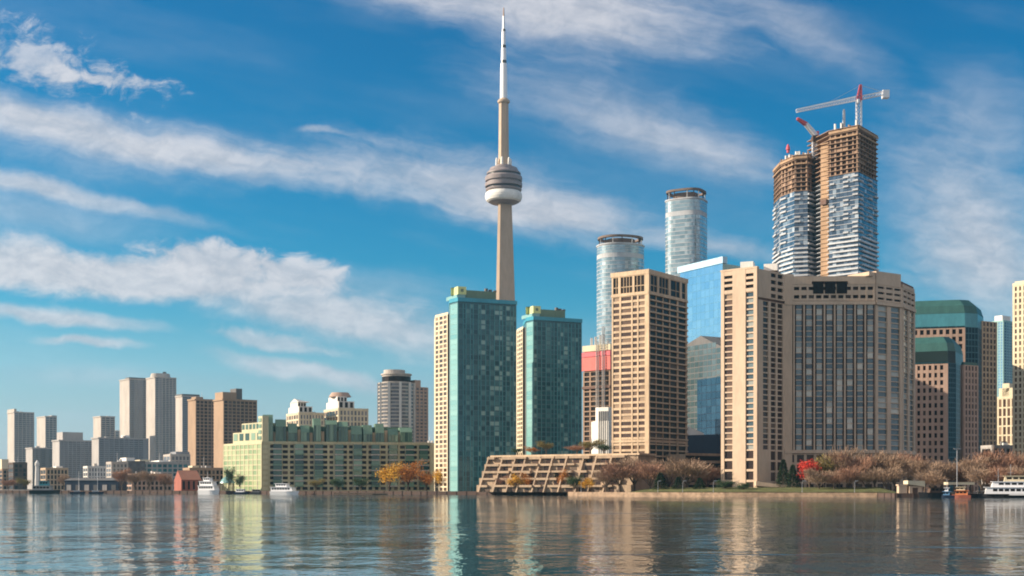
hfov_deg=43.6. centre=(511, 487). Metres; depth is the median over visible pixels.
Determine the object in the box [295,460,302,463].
bay window
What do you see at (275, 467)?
bay window
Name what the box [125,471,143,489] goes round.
bare tree
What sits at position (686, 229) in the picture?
round tower
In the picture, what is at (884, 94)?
tower crane
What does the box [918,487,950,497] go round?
barge
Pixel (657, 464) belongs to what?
bare tree
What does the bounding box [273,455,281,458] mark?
bay window
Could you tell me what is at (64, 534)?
water
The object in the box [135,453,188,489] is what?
building
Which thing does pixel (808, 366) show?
bay window
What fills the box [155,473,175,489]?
bare tree
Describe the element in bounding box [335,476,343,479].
bay window
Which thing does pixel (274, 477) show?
bay window
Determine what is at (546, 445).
shrub tree
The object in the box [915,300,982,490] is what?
office tower
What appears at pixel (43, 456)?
apartment tower
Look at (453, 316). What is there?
corner window
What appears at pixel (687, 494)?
stone seawall
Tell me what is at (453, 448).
corner window
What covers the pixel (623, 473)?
bare tree
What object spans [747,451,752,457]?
recessed window
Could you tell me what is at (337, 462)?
bay window
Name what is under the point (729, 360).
window
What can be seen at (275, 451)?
bay window
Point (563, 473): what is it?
autumn tree
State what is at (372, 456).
bay window
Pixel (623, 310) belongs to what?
window
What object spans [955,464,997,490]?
bare tree
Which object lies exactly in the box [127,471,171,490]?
building
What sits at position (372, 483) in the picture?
bay window
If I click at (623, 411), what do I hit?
window
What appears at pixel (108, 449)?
apartment tower
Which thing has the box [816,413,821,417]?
bay window
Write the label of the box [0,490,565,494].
quay wall
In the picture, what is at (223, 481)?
gazebo
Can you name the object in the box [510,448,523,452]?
leafy tree
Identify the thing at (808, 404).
bay window
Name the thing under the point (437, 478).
autumn tree
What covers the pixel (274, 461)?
bay window
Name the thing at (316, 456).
bay window
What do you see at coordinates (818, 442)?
bay window
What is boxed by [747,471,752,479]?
recessed window
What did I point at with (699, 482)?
evergreen tree
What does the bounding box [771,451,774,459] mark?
recessed window
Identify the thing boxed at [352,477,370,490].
leafy tree
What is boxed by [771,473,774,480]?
recessed window
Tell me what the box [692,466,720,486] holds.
bare tree
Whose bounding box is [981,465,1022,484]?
bare tree
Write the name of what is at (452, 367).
corner window
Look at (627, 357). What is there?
window
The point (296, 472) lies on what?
bay window
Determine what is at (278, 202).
sky
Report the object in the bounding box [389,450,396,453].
bay window
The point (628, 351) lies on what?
window
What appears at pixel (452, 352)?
corner window
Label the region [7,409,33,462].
apartment tower
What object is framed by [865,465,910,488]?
bare tree
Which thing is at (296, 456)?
bay window
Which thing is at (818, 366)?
bay window
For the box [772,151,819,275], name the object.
unfinished tower
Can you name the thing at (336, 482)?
leafy tree
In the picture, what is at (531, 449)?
autumn tree
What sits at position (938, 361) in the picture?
office tower
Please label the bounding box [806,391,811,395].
bay window
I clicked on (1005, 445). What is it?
building
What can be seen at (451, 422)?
corner window
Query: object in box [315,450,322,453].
bay window
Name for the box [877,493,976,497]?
dock wall
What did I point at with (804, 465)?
autumn tree
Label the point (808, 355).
bay window
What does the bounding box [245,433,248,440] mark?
terrace window
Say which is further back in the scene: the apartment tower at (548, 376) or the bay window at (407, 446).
the bay window at (407, 446)
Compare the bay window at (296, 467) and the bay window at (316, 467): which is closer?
the bay window at (296, 467)
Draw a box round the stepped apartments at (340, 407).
[324,392,367,426]
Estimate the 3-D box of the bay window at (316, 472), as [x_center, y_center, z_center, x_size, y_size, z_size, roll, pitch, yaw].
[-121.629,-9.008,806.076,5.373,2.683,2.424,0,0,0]
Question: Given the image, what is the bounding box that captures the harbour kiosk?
[903,481,924,492]
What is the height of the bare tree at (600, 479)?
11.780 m
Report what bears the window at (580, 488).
in the terraced building at (545, 468)
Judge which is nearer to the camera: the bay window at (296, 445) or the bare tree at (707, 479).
the bare tree at (707, 479)
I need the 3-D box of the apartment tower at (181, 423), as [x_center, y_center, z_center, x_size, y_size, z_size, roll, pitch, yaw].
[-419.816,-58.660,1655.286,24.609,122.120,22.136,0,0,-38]
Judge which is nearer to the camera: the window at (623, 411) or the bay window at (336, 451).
the window at (623, 411)
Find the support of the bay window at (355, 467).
in the terraced apartments at (265, 453)
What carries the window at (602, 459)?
in the terraced building at (545, 468)
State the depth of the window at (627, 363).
647.49 m
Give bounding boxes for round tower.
[596,234,644,343]
[665,187,707,276]
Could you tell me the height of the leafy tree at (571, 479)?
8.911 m
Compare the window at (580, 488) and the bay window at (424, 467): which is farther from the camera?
the bay window at (424, 467)
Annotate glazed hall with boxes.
[687,426,720,453]
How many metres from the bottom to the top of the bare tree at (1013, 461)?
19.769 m
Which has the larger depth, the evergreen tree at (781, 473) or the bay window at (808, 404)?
the bay window at (808, 404)
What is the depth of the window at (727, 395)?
568.76 m
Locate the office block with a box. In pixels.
[697,377,720,434]
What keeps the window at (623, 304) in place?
in the apartment tower at (649, 360)
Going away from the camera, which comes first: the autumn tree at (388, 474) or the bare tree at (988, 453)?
the bare tree at (988, 453)
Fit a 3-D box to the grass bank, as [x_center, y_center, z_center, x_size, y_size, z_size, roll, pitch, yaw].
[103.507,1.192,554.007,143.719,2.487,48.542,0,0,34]
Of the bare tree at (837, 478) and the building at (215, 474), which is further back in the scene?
the building at (215, 474)
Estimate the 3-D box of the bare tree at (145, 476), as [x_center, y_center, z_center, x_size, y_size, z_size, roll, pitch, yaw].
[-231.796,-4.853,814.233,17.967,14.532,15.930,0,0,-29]
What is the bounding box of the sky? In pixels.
[0,0,1023,458]
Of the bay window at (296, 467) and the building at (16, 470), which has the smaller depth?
the bay window at (296, 467)
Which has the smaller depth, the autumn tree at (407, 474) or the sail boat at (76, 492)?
the autumn tree at (407, 474)
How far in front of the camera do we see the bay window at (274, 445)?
800.13 m
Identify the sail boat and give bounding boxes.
[70,490,84,493]
[89,471,103,493]
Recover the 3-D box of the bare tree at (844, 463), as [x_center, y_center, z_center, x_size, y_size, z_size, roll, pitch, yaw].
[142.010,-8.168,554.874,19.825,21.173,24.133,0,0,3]
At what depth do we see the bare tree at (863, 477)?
531.17 m
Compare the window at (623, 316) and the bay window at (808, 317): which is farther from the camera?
the window at (623, 316)
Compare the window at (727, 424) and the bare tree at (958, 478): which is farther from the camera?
the window at (727, 424)
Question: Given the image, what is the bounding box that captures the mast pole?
[842,109,845,127]
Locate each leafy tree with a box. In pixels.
[224,467,235,490]
[231,474,246,486]
[329,477,347,490]
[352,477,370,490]
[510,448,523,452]
[564,475,586,491]
[593,444,614,453]
[715,480,735,492]
[733,482,751,492]
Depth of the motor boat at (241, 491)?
747.00 m
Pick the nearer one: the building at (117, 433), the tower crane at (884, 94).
the tower crane at (884, 94)
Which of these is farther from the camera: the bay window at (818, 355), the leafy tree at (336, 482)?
the leafy tree at (336, 482)
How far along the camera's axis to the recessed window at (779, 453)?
571.55 m
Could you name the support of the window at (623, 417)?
in the apartment tower at (649, 360)
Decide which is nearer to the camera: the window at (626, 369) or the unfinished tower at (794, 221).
the window at (626, 369)
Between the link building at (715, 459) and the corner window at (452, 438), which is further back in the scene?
the corner window at (452, 438)
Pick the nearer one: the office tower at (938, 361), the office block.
the office tower at (938, 361)
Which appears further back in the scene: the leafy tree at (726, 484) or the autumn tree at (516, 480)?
the autumn tree at (516, 480)
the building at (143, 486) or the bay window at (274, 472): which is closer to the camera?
the bay window at (274, 472)
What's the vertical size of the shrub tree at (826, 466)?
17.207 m
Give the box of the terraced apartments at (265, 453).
[223,415,433,490]
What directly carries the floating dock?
on the water
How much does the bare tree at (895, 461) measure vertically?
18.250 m
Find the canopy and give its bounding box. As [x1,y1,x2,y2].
[944,482,974,492]
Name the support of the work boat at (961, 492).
on the water
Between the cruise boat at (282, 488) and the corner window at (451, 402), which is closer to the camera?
the corner window at (451, 402)
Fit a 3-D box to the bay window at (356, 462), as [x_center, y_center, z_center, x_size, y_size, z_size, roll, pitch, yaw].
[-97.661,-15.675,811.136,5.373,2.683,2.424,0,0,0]
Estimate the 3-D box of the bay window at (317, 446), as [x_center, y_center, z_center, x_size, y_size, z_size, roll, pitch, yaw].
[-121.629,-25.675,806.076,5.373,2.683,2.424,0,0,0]
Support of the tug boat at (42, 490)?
on the water
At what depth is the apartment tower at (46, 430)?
2057.08 m
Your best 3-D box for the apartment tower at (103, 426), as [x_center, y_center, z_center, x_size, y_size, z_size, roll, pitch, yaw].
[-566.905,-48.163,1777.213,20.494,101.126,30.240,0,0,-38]
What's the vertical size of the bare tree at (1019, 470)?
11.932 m
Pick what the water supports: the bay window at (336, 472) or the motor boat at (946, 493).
the motor boat at (946, 493)
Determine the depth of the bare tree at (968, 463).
542.03 m
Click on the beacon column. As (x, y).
(36, 473)
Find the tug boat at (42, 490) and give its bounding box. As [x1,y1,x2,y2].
[29,481,59,493]
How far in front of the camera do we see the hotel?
572.57 m
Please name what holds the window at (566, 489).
in the terraced building at (545, 468)
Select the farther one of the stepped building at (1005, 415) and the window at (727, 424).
the stepped building at (1005, 415)
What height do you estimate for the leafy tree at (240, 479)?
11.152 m
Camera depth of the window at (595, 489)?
615.28 m
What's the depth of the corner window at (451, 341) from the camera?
693.64 m
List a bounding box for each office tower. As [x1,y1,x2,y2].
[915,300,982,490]
[915,337,962,491]
[960,362,977,491]
[981,321,996,445]
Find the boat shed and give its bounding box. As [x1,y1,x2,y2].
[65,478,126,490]
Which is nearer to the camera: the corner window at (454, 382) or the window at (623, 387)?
the window at (623, 387)
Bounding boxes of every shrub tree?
[14,477,32,489]
[307,477,326,490]
[536,440,554,454]
[578,439,606,453]
[807,453,839,492]
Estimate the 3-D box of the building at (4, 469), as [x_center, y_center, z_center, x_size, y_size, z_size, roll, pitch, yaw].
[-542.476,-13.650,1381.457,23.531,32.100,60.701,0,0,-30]
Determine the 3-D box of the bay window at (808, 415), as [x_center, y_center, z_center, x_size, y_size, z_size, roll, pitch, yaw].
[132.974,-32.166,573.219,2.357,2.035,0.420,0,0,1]
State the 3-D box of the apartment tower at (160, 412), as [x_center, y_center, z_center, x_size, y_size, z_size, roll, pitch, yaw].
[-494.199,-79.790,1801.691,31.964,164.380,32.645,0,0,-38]
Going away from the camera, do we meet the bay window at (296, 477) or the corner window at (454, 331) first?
the corner window at (454, 331)
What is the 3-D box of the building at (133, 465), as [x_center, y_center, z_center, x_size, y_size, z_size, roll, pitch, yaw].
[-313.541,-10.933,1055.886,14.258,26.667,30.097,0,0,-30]
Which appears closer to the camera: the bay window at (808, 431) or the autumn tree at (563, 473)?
the bay window at (808, 431)
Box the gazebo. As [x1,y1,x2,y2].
[220,474,233,490]
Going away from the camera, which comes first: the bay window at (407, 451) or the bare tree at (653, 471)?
the bare tree at (653, 471)
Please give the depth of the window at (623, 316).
647.89 m
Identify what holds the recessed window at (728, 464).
in the hotel
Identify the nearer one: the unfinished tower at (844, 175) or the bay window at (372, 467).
the bay window at (372, 467)
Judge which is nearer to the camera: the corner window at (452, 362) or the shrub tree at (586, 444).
the shrub tree at (586, 444)
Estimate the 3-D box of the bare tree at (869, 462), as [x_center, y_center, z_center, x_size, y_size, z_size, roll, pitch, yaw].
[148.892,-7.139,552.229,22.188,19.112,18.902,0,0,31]
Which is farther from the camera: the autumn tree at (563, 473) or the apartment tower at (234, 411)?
the apartment tower at (234, 411)
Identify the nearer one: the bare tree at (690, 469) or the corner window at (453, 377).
the bare tree at (690, 469)
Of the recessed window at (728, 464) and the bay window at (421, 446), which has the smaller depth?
the recessed window at (728, 464)
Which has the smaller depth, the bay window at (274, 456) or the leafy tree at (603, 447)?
the leafy tree at (603, 447)
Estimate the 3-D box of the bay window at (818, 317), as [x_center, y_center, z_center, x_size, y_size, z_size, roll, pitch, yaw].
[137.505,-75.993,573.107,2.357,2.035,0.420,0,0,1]
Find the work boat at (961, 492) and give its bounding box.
[954,487,970,497]
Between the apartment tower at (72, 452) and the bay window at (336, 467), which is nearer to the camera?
the bay window at (336, 467)
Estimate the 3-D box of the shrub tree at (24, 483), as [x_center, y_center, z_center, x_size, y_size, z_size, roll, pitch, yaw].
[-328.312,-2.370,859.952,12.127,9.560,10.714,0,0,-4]
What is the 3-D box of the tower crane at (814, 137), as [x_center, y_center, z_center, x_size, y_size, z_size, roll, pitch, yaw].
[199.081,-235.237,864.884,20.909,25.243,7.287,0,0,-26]
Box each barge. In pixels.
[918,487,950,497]
[968,491,984,497]
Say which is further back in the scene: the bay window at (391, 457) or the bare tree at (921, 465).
the bay window at (391, 457)
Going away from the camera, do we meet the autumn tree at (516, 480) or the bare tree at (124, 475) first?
the autumn tree at (516, 480)
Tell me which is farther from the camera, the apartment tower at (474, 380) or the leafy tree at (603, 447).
the apartment tower at (474, 380)
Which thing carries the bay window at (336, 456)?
in the terraced apartments at (265, 453)
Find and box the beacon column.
[35,460,39,485]
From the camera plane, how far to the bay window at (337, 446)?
807.98 m
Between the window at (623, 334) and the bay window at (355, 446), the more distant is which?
the bay window at (355, 446)
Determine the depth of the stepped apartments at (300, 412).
1006.02 m
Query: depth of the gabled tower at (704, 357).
838.52 m
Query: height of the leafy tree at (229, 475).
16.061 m
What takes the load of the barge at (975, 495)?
on the water
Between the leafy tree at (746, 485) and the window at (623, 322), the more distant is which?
the window at (623, 322)
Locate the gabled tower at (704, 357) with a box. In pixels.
[687,336,720,429]
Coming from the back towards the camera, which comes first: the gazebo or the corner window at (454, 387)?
the gazebo
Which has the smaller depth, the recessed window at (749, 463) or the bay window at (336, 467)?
the recessed window at (749, 463)
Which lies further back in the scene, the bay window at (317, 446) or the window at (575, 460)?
the bay window at (317, 446)
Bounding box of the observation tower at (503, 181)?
[485,8,521,300]
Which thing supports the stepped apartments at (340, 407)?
on the ground
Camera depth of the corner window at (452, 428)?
693.64 m
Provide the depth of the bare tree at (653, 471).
578.78 m
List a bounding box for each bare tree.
[0,479,18,489]
[57,473,70,486]
[111,468,132,490]
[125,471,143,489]
[135,471,160,489]
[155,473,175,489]
[495,475,508,484]
[563,445,587,453]
[591,469,619,491]
[596,459,638,491]
[612,454,655,490]
[626,459,667,488]
[646,456,683,486]
[660,456,718,487]
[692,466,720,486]
[800,467,839,492]
[816,444,864,487]
[821,469,849,492]
[831,451,876,486]
[833,464,868,492]
[849,468,885,492]
[853,449,905,486]
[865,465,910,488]
[879,451,916,490]
[893,451,927,485]
[902,457,951,491]
[910,469,952,486]
[930,459,959,486]
[945,464,967,492]
[949,454,995,492]
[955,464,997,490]
[966,448,1009,486]
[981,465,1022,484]
[982,448,1023,480]
[1000,465,1023,475]
[1007,450,1023,473]
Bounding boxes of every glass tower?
[677,256,739,343]
[992,315,1012,396]
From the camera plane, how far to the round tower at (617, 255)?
1027.10 m
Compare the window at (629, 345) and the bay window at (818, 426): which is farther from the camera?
the window at (629, 345)
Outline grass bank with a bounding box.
[631,487,896,492]
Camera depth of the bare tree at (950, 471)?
542.13 m
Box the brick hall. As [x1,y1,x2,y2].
[174,470,200,490]
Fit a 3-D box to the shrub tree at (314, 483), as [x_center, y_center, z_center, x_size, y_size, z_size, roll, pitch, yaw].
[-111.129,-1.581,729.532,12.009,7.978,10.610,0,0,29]
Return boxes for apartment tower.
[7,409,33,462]
[25,446,51,488]
[36,415,56,447]
[51,432,91,477]
[91,435,148,465]
[93,416,114,437]
[119,377,145,437]
[145,372,175,461]
[175,394,199,451]
[187,397,214,467]
[213,388,256,467]
[377,369,427,442]
[434,286,516,490]
[516,306,581,454]
[611,269,687,486]
[1012,281,1023,456]
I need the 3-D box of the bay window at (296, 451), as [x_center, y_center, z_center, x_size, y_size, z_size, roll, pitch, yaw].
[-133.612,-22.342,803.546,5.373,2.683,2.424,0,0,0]
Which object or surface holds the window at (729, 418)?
in the hotel
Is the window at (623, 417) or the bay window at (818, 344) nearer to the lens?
the bay window at (818, 344)
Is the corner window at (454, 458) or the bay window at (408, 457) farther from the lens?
the bay window at (408, 457)
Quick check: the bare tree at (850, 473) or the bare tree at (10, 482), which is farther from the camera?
the bare tree at (10, 482)
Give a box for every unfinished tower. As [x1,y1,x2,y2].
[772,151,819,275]
[807,120,878,275]
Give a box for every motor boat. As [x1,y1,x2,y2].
[233,482,248,493]
[250,489,260,493]
[941,488,953,497]
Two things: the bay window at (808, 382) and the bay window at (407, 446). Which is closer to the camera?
the bay window at (808, 382)
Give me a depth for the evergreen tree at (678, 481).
565.48 m
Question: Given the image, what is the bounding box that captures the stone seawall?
[566,492,876,496]
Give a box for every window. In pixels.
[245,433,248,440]
[273,444,281,447]
[273,449,281,453]
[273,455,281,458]
[273,460,281,463]
[273,465,281,469]
[273,471,281,474]
[273,476,281,479]
[295,444,302,447]
[295,450,302,453]
[295,455,302,458]
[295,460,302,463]
[295,466,302,469]
[295,471,302,474]
[295,476,302,479]
[295,481,302,485]
[315,444,322,448]
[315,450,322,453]
[315,455,322,458]
[315,460,322,464]
[315,466,322,469]
[315,471,322,474]
[335,444,343,448]
[335,450,343,453]
[335,455,343,458]
[335,460,343,464]
[335,466,343,469]
[335,471,343,474]
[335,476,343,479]
[354,445,361,448]
[354,450,361,453]
[354,455,361,458]
[354,460,361,464]
[354,466,361,469]
[354,471,361,474]
[371,445,379,448]
[371,450,379,453]
[371,455,379,458]
[371,461,379,464]
[371,466,379,469]
[371,476,379,479]
[371,482,379,485]
[389,445,396,448]
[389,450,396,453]
[389,455,396,459]
[406,445,413,448]
[406,450,413,453]
[406,455,413,459]
[420,445,427,448]
[420,450,427,453]
[420,456,427,459]
[420,466,427,469]
[450,314,456,318]
[450,319,456,324]
[450,324,456,329]
[450,329,456,334]
[450,334,456,339]
[450,339,456,344]
[450,344,456,349]
[450,349,456,354]
[450,355,456,359]
[450,360,456,364]
[450,365,456,369]
[450,370,456,374]
[450,375,456,379]
[450,380,456,384]
[450,385,456,389]
[450,390,456,394]
[450,395,456,399]
[450,400,456,404]
[450,421,456,425]
[450,426,456,430]
[450,431,456,435]
[450,436,456,440]
[450,441,456,445]
[450,446,456,450]
[450,451,456,455]
[450,456,456,460]
[490,466,496,470]
[537,487,543,491]
[565,488,572,491]
[573,458,578,462]
[579,487,586,491]
[585,465,591,469]
[593,487,598,491]
[601,458,608,462]
[622,297,630,300]
[622,303,630,306]
[622,309,630,312]
[622,315,630,318]
[622,320,630,324]
[622,326,630,330]
[622,332,630,336]
[622,338,630,342]
[622,344,630,347]
[622,350,630,353]
[622,356,630,359]
[622,362,630,365]
[622,368,630,371]
[622,374,630,377]
[622,380,630,383]
[622,386,630,389]
[622,392,630,395]
[622,398,630,401]
[622,404,630,407]
[622,410,630,413]
[622,416,630,419]
[725,329,731,333]
[725,335,731,339]
[725,358,731,362]
[725,364,731,368]
[725,387,731,391]
[725,393,731,397]
[725,416,731,420]
[725,422,731,426]
[725,445,731,449]
[725,451,731,458]
[725,461,731,468]
[725,472,731,479]
[747,427,752,431]
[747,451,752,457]
[747,461,752,468]
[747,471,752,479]
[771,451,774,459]
[771,462,774,469]
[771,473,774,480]
[778,452,781,459]
[806,315,811,319]
[806,326,811,330]
[806,337,811,341]
[806,342,811,346]
[806,353,811,357]
[806,364,811,368]
[806,375,811,379]
[806,380,811,384]
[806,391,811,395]
[806,402,811,406]
[806,413,811,417]
[806,424,811,428]
[806,429,811,433]
[806,440,811,444]
[816,315,821,319]
[816,326,821,330]
[816,342,821,346]
[816,353,821,357]
[816,364,821,368]
[816,375,821,379]
[816,391,821,395]
[816,402,821,406]
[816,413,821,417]
[816,424,821,428]
[816,429,821,433]
[816,440,821,444]
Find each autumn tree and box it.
[375,461,402,490]
[394,458,426,490]
[416,470,433,490]
[428,468,442,483]
[507,473,524,490]
[519,472,533,484]
[525,446,539,454]
[557,467,569,484]
[579,478,594,491]
[796,459,821,492]
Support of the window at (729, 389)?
in the hotel
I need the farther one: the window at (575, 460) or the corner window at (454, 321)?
the corner window at (454, 321)
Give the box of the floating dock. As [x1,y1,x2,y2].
[334,493,387,493]
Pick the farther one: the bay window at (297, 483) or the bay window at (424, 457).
the bay window at (424, 457)
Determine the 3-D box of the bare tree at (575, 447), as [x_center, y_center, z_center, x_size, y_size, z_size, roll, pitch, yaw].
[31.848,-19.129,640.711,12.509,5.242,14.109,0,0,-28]
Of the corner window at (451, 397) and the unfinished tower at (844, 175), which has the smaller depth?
the corner window at (451, 397)
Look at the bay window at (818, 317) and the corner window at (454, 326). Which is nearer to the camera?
the bay window at (818, 317)
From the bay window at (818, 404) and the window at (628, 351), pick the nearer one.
the bay window at (818, 404)
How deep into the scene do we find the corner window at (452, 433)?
693.72 m
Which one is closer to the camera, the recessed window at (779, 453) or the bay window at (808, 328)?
the recessed window at (779, 453)
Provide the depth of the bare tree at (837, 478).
530.23 m
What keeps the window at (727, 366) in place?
in the hotel
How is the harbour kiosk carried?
on the ground
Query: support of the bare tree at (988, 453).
on the ground
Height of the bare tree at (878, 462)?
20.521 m
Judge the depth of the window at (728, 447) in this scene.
568.76 m
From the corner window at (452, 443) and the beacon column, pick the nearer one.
the corner window at (452, 443)
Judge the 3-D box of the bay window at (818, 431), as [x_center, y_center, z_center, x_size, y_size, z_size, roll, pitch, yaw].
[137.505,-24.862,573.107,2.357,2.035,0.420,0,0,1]
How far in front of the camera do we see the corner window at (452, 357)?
693.64 m
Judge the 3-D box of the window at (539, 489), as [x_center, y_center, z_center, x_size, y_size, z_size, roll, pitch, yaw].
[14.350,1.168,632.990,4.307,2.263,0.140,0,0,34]
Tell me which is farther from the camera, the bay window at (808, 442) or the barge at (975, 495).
the bay window at (808, 442)
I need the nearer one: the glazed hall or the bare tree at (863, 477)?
the bare tree at (863, 477)
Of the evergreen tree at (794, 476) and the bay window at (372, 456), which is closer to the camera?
the evergreen tree at (794, 476)
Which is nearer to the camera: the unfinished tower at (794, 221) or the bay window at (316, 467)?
the bay window at (316, 467)
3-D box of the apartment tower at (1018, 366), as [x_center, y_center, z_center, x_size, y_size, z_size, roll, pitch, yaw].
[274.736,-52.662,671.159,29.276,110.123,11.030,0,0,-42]
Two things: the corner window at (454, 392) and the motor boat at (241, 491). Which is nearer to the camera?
the corner window at (454, 392)
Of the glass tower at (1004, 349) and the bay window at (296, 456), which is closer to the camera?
the bay window at (296, 456)
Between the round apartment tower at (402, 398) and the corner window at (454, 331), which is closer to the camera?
the corner window at (454, 331)
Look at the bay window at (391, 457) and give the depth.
815.02 m
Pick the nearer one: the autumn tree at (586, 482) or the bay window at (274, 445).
the autumn tree at (586, 482)
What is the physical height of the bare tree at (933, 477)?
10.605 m
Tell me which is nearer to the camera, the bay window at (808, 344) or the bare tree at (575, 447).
the bay window at (808, 344)
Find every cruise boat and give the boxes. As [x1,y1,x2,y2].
[198,476,218,493]
[269,479,298,493]
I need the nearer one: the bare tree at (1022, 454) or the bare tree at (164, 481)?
the bare tree at (1022, 454)
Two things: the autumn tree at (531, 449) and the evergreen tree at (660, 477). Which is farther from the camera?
the autumn tree at (531, 449)
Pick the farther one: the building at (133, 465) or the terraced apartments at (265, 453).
the building at (133, 465)
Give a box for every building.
[0,459,9,489]
[8,461,26,489]
[40,462,67,489]
[83,462,105,477]
[106,458,127,477]
[115,430,119,437]
[120,458,144,473]
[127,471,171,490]
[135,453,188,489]
[163,452,189,465]
[183,464,222,490]
[477,453,656,491]
[591,407,611,453]
[665,453,720,486]
[980,441,1012,490]
[997,383,1012,444]
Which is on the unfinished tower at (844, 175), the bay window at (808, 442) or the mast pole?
the mast pole
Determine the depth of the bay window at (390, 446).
815.02 m
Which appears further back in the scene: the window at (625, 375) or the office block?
the office block
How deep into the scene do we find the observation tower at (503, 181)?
1471.31 m
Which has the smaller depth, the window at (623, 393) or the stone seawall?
the stone seawall
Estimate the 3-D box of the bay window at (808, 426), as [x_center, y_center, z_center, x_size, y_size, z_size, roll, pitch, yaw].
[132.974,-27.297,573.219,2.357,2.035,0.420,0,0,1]
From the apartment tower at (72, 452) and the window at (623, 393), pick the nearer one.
the window at (623, 393)
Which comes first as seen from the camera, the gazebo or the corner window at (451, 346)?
the corner window at (451, 346)
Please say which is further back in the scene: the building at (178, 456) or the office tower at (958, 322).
the building at (178, 456)
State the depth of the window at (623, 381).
647.65 m
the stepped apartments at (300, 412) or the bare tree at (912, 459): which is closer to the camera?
the bare tree at (912, 459)
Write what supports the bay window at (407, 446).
in the terraced apartments at (265, 453)
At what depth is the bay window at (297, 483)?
802.87 m
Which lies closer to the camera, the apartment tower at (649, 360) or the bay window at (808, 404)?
the bay window at (808, 404)
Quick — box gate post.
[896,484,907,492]
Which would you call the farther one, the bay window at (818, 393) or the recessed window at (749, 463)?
the bay window at (818, 393)
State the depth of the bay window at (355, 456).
810.45 m
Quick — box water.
[0,493,1023,575]
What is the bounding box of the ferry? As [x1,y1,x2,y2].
[977,464,1023,497]
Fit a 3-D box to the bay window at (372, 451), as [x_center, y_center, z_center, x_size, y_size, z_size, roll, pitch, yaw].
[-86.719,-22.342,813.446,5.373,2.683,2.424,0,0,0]
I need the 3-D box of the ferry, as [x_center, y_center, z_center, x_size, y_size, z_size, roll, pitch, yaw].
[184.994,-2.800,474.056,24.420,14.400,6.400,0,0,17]
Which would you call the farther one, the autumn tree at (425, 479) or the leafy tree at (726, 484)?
the autumn tree at (425, 479)
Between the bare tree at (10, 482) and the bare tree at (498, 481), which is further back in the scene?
the bare tree at (10, 482)
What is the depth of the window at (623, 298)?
647.89 m
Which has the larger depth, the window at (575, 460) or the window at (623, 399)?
the window at (623, 399)
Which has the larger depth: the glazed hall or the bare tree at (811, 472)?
the glazed hall
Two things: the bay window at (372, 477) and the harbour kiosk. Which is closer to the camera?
the harbour kiosk
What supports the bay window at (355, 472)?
in the terraced apartments at (265, 453)
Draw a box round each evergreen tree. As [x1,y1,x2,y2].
[652,472,669,488]
[671,477,683,488]
[692,477,706,488]
[775,459,790,492]
[786,464,800,492]
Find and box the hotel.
[720,261,915,492]
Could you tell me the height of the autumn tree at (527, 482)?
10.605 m
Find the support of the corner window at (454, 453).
in the apartment tower at (474, 380)
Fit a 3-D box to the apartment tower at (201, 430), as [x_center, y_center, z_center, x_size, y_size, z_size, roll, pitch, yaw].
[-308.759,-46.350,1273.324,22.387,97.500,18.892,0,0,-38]
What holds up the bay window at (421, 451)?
in the terraced apartments at (265, 453)
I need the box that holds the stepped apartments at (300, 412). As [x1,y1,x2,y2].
[286,399,323,426]
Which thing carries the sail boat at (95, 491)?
on the water
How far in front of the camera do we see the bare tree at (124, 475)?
820.57 m
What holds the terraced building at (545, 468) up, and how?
on the ground
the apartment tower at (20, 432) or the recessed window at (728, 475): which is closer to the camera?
the recessed window at (728, 475)
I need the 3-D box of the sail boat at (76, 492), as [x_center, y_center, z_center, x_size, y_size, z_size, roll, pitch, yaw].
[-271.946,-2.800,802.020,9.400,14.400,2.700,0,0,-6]
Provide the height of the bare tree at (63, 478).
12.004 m
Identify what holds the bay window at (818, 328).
in the hotel
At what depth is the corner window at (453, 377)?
693.64 m
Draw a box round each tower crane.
[796,84,889,125]
[796,117,818,157]
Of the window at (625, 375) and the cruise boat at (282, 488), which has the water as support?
the cruise boat at (282, 488)
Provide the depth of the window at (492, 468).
655.44 m

